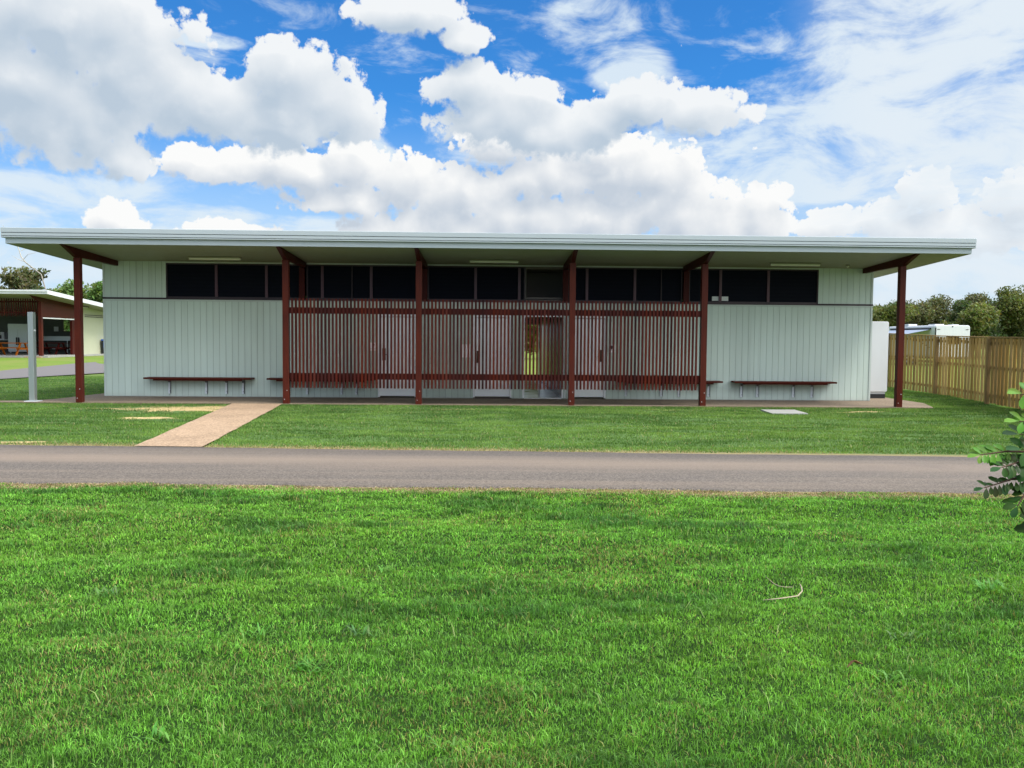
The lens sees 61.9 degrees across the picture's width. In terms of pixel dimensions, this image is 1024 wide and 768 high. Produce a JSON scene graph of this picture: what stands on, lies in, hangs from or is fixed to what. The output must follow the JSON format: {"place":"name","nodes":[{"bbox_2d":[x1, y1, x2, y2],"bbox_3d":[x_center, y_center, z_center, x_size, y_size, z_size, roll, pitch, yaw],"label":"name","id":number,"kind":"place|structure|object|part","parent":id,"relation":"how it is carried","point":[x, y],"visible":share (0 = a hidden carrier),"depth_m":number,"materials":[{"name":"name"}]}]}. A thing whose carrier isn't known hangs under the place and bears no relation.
{"place":"outdoors","nodes":[
{"label":"outdoors","id":0,"kind":"place"},
{"bbox_2d":[0,332,7,338],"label":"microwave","id":1,"kind":"object","parent":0,"point":[3,335],"visible":1,"depth_m":57.40,"materials":[{"name":"white metal"}]},
{"bbox_2d":[0,362,103,378],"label":"side road","id":2,"kind":"structure","parent":0,"point":[69,369],"depth_m":37.69,"materials":[{"name":"grey asphalt"}]},
{"bbox_2d":[135,403,280,446],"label":"path","id":3,"kind":"structure","parent":0,"point":[207,428],"depth_m":15.21,"materials":[{"name":"beige concrete"}]},
{"bbox_2d":[0,348,1023,767],"bbox_3d":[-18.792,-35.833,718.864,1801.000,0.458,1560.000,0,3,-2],"label":"ground","id":4,"kind":"structure","parent":0,"point":[40,362],"depth_m":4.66,"materials":[{"name":"green plant"}]},
{"bbox_2d":[3,226,45,289],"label":"dead tree","id":5,"kind":"object","parent":4,"relation":"on","point":[31,266],"visible":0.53,"depth_m":73.83,"materials":[{"name":"grey plant"}]},
{"bbox_2d":[0,266,53,290],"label":"gum tree","id":6,"kind":"object","parent":4,"relation":"on","point":[27,279],"visible":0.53,"depth_m":74.94,"materials":[{"name":"green plant"}]},
{"bbox_2d":[0,289,103,357],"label":"camp kitchen","id":7,"kind":"object","parent":4,"relation":"on","point":[51,309],"visible":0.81,"depth_m":53.53,"materials":[{"name":"white metal"}]},
{"bbox_2d":[0,342,27,354],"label":"picnic table","id":8,"kind":"object","parent":7,"relation":"on","point":[18,348],"visible":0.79,"depth_m":51.40,"materials":[{"name":"orange wood"}]},
{"bbox_2d":[8,324,27,351],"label":"fridge","id":9,"kind":"object","parent":7,"relation":"in","point":[17,334],"visible":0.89,"depth_m":56.50,"materials":[{"name":"metal"}]},
{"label":"door","id":10,"kind":"part","parent":9,"relation":"part of","materials":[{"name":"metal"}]},
{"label":"door","id":11,"kind":"part","parent":9,"relation":"part of","materials":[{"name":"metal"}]},
{"bbox_2d":[36,343,69,354],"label":"picnic table","id":12,"kind":"object","parent":7,"relation":"on","point":[56,348],"visible":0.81,"depth_m":53.85,"materials":[{"name":"brown wood"}]},
{"bbox_2d":[43,336,69,352],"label":"kitchen counter","id":13,"kind":"object","parent":7,"relation":"on","point":[59,338],"visible":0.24,"depth_m":58.00,"materials":[{"name":"metal"}]},
{"bbox_2d":[53,278,88,330],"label":"leafy tree","id":14,"kind":"object","parent":4,"relation":"on","point":[66,288],"visible":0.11,"depth_m":70.57,"materials":[{"name":"green plant"}]},
{"bbox_2d":[83,279,102,302],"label":"leafy tree","id":15,"kind":"object","parent":4,"relation":"on","point":[96,291],"visible":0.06,"depth_m":70.51,"materials":[{"name":"green plant"}]},
{"bbox_2d":[101,339,103,352],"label":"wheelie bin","id":16,"kind":"object","parent":4,"relation":"on","point":[102,342],"visible":0.12,"depth_m":57.22,"materials":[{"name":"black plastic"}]},
{"bbox_2d":[95,586,118,597],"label":"weed","id":17,"kind":"object","parent":4,"relation":"on","point":[101,591],"visible":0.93,"depth_m":5.37,"materials":[{"name":"green plant"}]},
{"bbox_2d":[131,721,181,742],"bbox_3d":[-1.391,1.381,3.367,0.153,0.046,0.142,1,3,17],"label":"weed","id":18,"kind":"object","parent":4,"relation":"on","point":[161,732],"visible":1,"depth_m":3.38,"materials":[{"name":"green plant"}]},
{"bbox_2d":[240,622,274,640],"bbox_3d":[-1.352,1.347,4.621,0.244,0.057,0.162,2,4,33],"label":"weed","id":19,"kind":"object","parent":4,"relation":"on","point":[254,632],"visible":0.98,"depth_m":4.62,"materials":[{"name":"green plant"}]},
{"bbox_2d":[291,655,337,674],"bbox_3d":[-0.976,1.372,4.156,0.240,0.065,0.225,0,3,-2],"label":"weed","id":20,"kind":"object","parent":4,"relation":"on","point":[304,663],"visible":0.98,"depth_m":4.16,"materials":[{"name":"green plant"}]},
{"bbox_2d":[342,623,378,637],"bbox_3d":[-0.835,1.351,4.676,0.185,0.054,0.182,-2,4,-38],"label":"weed","id":21,"kind":"object","parent":4,"relation":"on","point":[355,632],"visible":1,"depth_m":4.69,"materials":[{"name":"green plant"}]},
{"bbox_2d":[378,563,398,574],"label":"weed","id":22,"kind":"object","parent":4,"relation":"on","point":[386,568],"visible":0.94,"depth_m":5.95,"materials":[{"name":"green plant"}]},
{"bbox_2d":[427,736,469,753],"bbox_3d":[-0.254,1.407,3.320,0.185,0.051,0.105,0,3,-2],"label":"weed","id":23,"kind":"object","parent":4,"relation":"on","point":[454,744],"visible":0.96,"depth_m":3.33,"materials":[{"name":"green plant"}]},
{"bbox_2d":[0,393,932,408],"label":"paved apron","id":24,"kind":"object","parent":4,"relation":"on","point":[885,402],"visible":0.31,"depth_m":21.70,"materials":[{"name":"concrete"}]},
{"bbox_2d":[24,312,42,401],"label":"steel column","id":25,"kind":"structure","parent":24,"relation":"on","point":[32,363],"depth_m":20.61,"materials":[{"name":"grey metal"}]},
{"bbox_2d":[0,227,976,406],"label":"amenities building","id":26,"kind":"structure","parent":24,"relation":"on","point":[419,309],"depth_m":22.64,"materials":[{"name":"white metal"}]},
{"bbox_2d":[143,377,254,393],"bbox_3d":[-8.251,0.046,22.540,2.790,0.440,0.400,0,3,-2],"label":"bench","id":27,"kind":"object","parent":26,"relation":"attached to","point":[206,379],"visible":1,"depth_m":22.37,"materials":[{"name":"brown wood"}]},
{"bbox_2d":[188,256,241,259],"bbox_3d":[-7.508,-3.175,21.571,1.309,0.076,0.110,0,3,-2],"label":"eave light","id":28,"kind":"object","parent":26,"relation":"attached to","point":[212,258],"visible":1,"depth_m":21.53,"materials":[{"name":"white plastic"}]},
{"bbox_2d":[166,263,299,298],"bbox_3d":[-7.390,-2.733,22.665,3.540,0.914,0.079,0,3,-2],"label":"window","id":29,"kind":"structure","parent":26,"relation":"in","point":[183,280],"depth_m":22.65,"materials":[{"name":"black glass"}]},
{"bbox_2d":[266,378,371,394],"bbox_3d":[-5.042,0.067,22.627,2.810,0.440,0.400,0,3,-2],"label":"bench","id":30,"kind":"object","parent":26,"relation":"attached to","point":[307,389],"visible":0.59,"depth_m":22.47,"materials":[{"name":"brown wood"}]},
{"bbox_2d":[307,264,415,299],"bbox_3d":[-3.932,-2.710,22.759,3.060,0.914,0.079,0,3,-2],"label":"window","id":31,"kind":"structure","parent":26,"relation":"in","point":[367,282],"depth_m":22.75,"materials":[{"name":"black glass"}]},
{"bbox_2d":[370,343,375,350],"bbox_3d":[-3.694,-0.999,22.788,0.170,0.215,0.007,0,3,-2],"label":"door sign","id":32,"kind":"object","parent":26,"relation":"attached to","point":[371,346],"visible":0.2,"depth_m":22.79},
{"bbox_2d":[378,314,415,397],"bbox_3d":[-3.072,-0.746,22.860,1.020,2.238,0.155,0,3,-2],"label":"door","id":33,"kind":"structure","parent":26,"relation":"in","point":[382,391],"depth_m":22.86,"materials":[{"name":"white metal"}]},
{"bbox_2d":[462,344,469,357],"bbox_3d":[-1.256,-0.885,22.861,0.270,0.350,0.005,0,3,-2],"label":"notice","id":34,"kind":"object","parent":26,"relation":"attached to","point":[466,350],"visible":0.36,"depth_m":22.86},
{"bbox_2d":[428,266,525,300],"bbox_3d":[-0.948,-2.690,22.840,2.610,0.914,0.079,0,3,-2],"label":"window","id":35,"kind":"structure","parent":26,"relation":"in","point":[473,283],"depth_m":22.84,"materials":[{"name":"black glass"}]},
{"bbox_2d":[473,315,510,398],"bbox_3d":[-0.526,-0.729,22.927,1.035,2.238,0.160,0,3,-2],"label":"door","id":36,"kind":"structure","parent":26,"relation":"in","point":[502,393],"depth_m":22.93,"materials":[{"name":"white metal"}]},
{"bbox_2d":[469,259,518,262],"bbox_3d":[-0.455,-3.128,21.763,1.264,0.076,0.110,0,3,-2],"label":"eave light","id":37,"kind":"object","parent":26,"relation":"attached to","point":[491,261],"visible":1,"depth_m":21.72,"materials":[{"name":"white plastic"}]},
{"bbox_2d":[568,316,605,398],"bbox_3d":[2.021,-0.712,22.999,1.020,2.238,0.155,0,3,-2],"label":"door","id":38,"kind":"structure","parent":26,"relation":"in","point":[578,393],"depth_m":23.00,"materials":[{"name":"white metal"}]},
{"bbox_2d":[568,267,682,301],"bbox_3d":[3.041,-2.664,22.948,3.090,0.914,0.079,0,3,-2],"label":"window","id":39,"kind":"structure","parent":26,"relation":"in","point":[593,284],"depth_m":22.94,"materials":[{"name":"black glass"}]},
{"bbox_2d":[618,381,722,396],"bbox_3d":[4.204,0.129,22.878,2.810,0.440,0.400,0,3,-2],"label":"bench","id":40,"kind":"object","parent":26,"relation":"attached to","point":[708,383],"visible":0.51,"depth_m":22.74,"materials":[{"name":"brown wood"}]},
{"bbox_2d":[712,296,718,300],"bbox_3d":[5.485,-2.304,23.028,0.175,0.115,0.004,0,3,-2],"label":"window notice","id":41,"kind":"object","parent":26,"relation":"attached to","point":[714,298],"depth_m":23.03,"materials":[{"name":"grey paper"}]},
{"bbox_2d":[689,268,818,303],"bbox_3d":[6.517,-2.640,23.042,3.525,0.914,0.079,0,3,-2],"label":"window","id":42,"kind":"structure","parent":26,"relation":"in","point":[739,285],"depth_m":23.04,"materials":[{"name":"black glass"}]},
{"bbox_2d":[731,381,836,397],"bbox_3d":[7.303,0.150,22.962,2.750,0.440,0.400,0,3,-2],"label":"bench","id":43,"kind":"object","parent":26,"relation":"attached to","point":[792,383],"visible":1,"depth_m":22.80,"materials":[{"name":"brown wood"}]},
{"bbox_2d":[769,263,820,265],"bbox_3d":[7.292,-3.076,21.973,1.303,0.076,0.110,0,3,-2],"label":"eave light","id":44,"kind":"object","parent":26,"relation":"attached to","point":[795,264],"visible":1,"depth_m":21.93,"materials":[{"name":"white plastic"}]},
{"bbox_2d":[870,322,888,397],"bbox_3d":[10.211,-0.733,25.228,0.935,2.183,1.900,0,3,-2],"label":"service cabinet","id":45,"kind":"object","parent":24,"relation":"on","point":[879,358],"visible":0.23,"depth_m":24.29,"materials":[{"name":"white metal"}]},
{"bbox_2d":[0,376,1023,454],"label":"grass","id":46,"kind":"structure","parent":4,"relation":"on","point":[951,408],"depth_m":15.86,"materials":[{"name":"green plant"}]},
{"bbox_2d":[524,337,538,354],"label":"leafy tree","id":47,"kind":"object","parent":4,"relation":"on","point":[531,345],"visible":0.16,"depth_m":73.38,"materials":[{"name":"green plant"}]},
{"bbox_2d":[525,325,538,346],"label":"gum tree","id":48,"kind":"object","parent":4,"relation":"on","point":[532,331],"visible":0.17,"depth_m":69.23,"materials":[{"name":"green plant"}]},
{"bbox_2d":[765,583,802,599],"bbox_3d":[1.697,1.286,5.238,0.404,0.034,0.100,-2,4,-40],"label":"dry frond","id":49,"kind":"object","parent":4,"relation":"on","point":[789,596],"visible":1,"depth_m":5.20,"materials":[{"name":"beige plant"}]},
{"bbox_2d":[761,409,807,414],"bbox_3d":[6.213,0.660,19.524,0.890,0.068,1.100,0,3,-2],"label":"access cover","id":50,"kind":"object","parent":4,"relation":"on","point":[779,411],"visible":0.71,"depth_m":19.47,"materials":[{"name":"grey concrete"}]},
{"bbox_2d":[847,660,861,666],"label":"dead leaf","id":51,"kind":"object","parent":4,"relation":"on","point":[852,661],"visible":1,"depth_m":4.13,"materials":[{"name":"brown plant"}]},
{"bbox_2d":[867,669,906,685],"bbox_3d":[1.808,1.400,4.092,0.147,0.056,0.182,-2,4,-40],"label":"weed","id":52,"kind":"object","parent":4,"relation":"on","point":[894,678],"visible":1,"depth_m":4.09,"materials":[{"name":"green plant"}]},
{"bbox_2d":[872,303,918,326],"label":"dense tree","id":53,"kind":"object","parent":4,"relation":"on","point":[886,314],"visible":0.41,"depth_m":91.77,"materials":[{"name":"green plant"}]},
{"bbox_2d":[886,628,923,641],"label":"weed","id":54,"kind":"object","parent":4,"relation":"on","point":[904,635],"visible":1,"depth_m":4.69,"materials":[{"name":"green plant"}]},
{"bbox_2d":[894,299,945,325],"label":"dense tree","id":55,"kind":"object","parent":4,"relation":"on","point":[923,316],"visible":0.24,"depth_m":93.89,"materials":[{"name":"green plant"}]},
{"bbox_2d":[889,324,969,363],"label":"caravan","id":56,"kind":"object","parent":4,"relation":"on","point":[948,330],"visible":0.46,"depth_m":61.12,"materials":[{"name":"white metal"}]},
{"bbox_2d":[918,293,952,324],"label":"dense tree","id":57,"kind":"object","parent":4,"relation":"on","point":[944,303],"visible":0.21,"depth_m":98.45,"materials":[{"name":"green plant"}]},
{"bbox_2d":[887,333,1023,409],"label":"timber fence","id":58,"kind":"object","parent":4,"relation":"on","point":[998,368],"visible":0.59,"depth_m":24.12,"materials":[{"name":"brown wood"}]},
{"bbox_2d":[940,301,1001,350],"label":"dense tree","id":59,"kind":"object","parent":4,"relation":"on","point":[976,317],"visible":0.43,"depth_m":88.40,"materials":[{"name":"green plant"}]},
{"bbox_2d":[942,292,1002,321],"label":"dense tree","id":60,"kind":"object","parent":4,"relation":"on","point":[975,298],"visible":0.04,"depth_m":97.17,"materials":[{"name":"green plant"}]},
{"bbox_2d":[940,299,1009,348],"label":"dense tree","id":61,"kind":"object","parent":4,"relation":"on","point":[962,305],"visible":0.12,"depth_m":93.36,"materials":[{"name":"green plant"}]},
{"bbox_2d":[966,577,1012,592],"bbox_3d":[3.091,1.297,5.507,0.279,0.079,0.255,1,3,13],"label":"weed","id":62,"kind":"object","parent":4,"relation":"on","point":[992,587],"visible":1,"depth_m":5.51,"materials":[{"name":"green plant"}]},
{"bbox_2d":[967,382,1023,532],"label":"young tree","id":63,"kind":"object","parent":4,"relation":"on","point":[1009,472],"visible":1,"depth_m":2.55,"materials":[{"name":"green plant"}]},
{"bbox_2d":[987,284,1023,341],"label":"dense tree","id":64,"kind":"object","parent":4,"relation":"on","point":[1010,303],"visible":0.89,"depth_m":94.23,"materials":[{"name":"green plant"}]},
{"bbox_2d":[0,445,1023,494],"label":"road","id":65,"kind":"structure","parent":0,"point":[29,464],"depth_m":10.37,"materials":[{"name":"grey asphalt"}]},
{"bbox_2d":[0,0,1023,308],"label":"sky","id":66,"kind":"structure","parent":0,"point":[809,118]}
]}

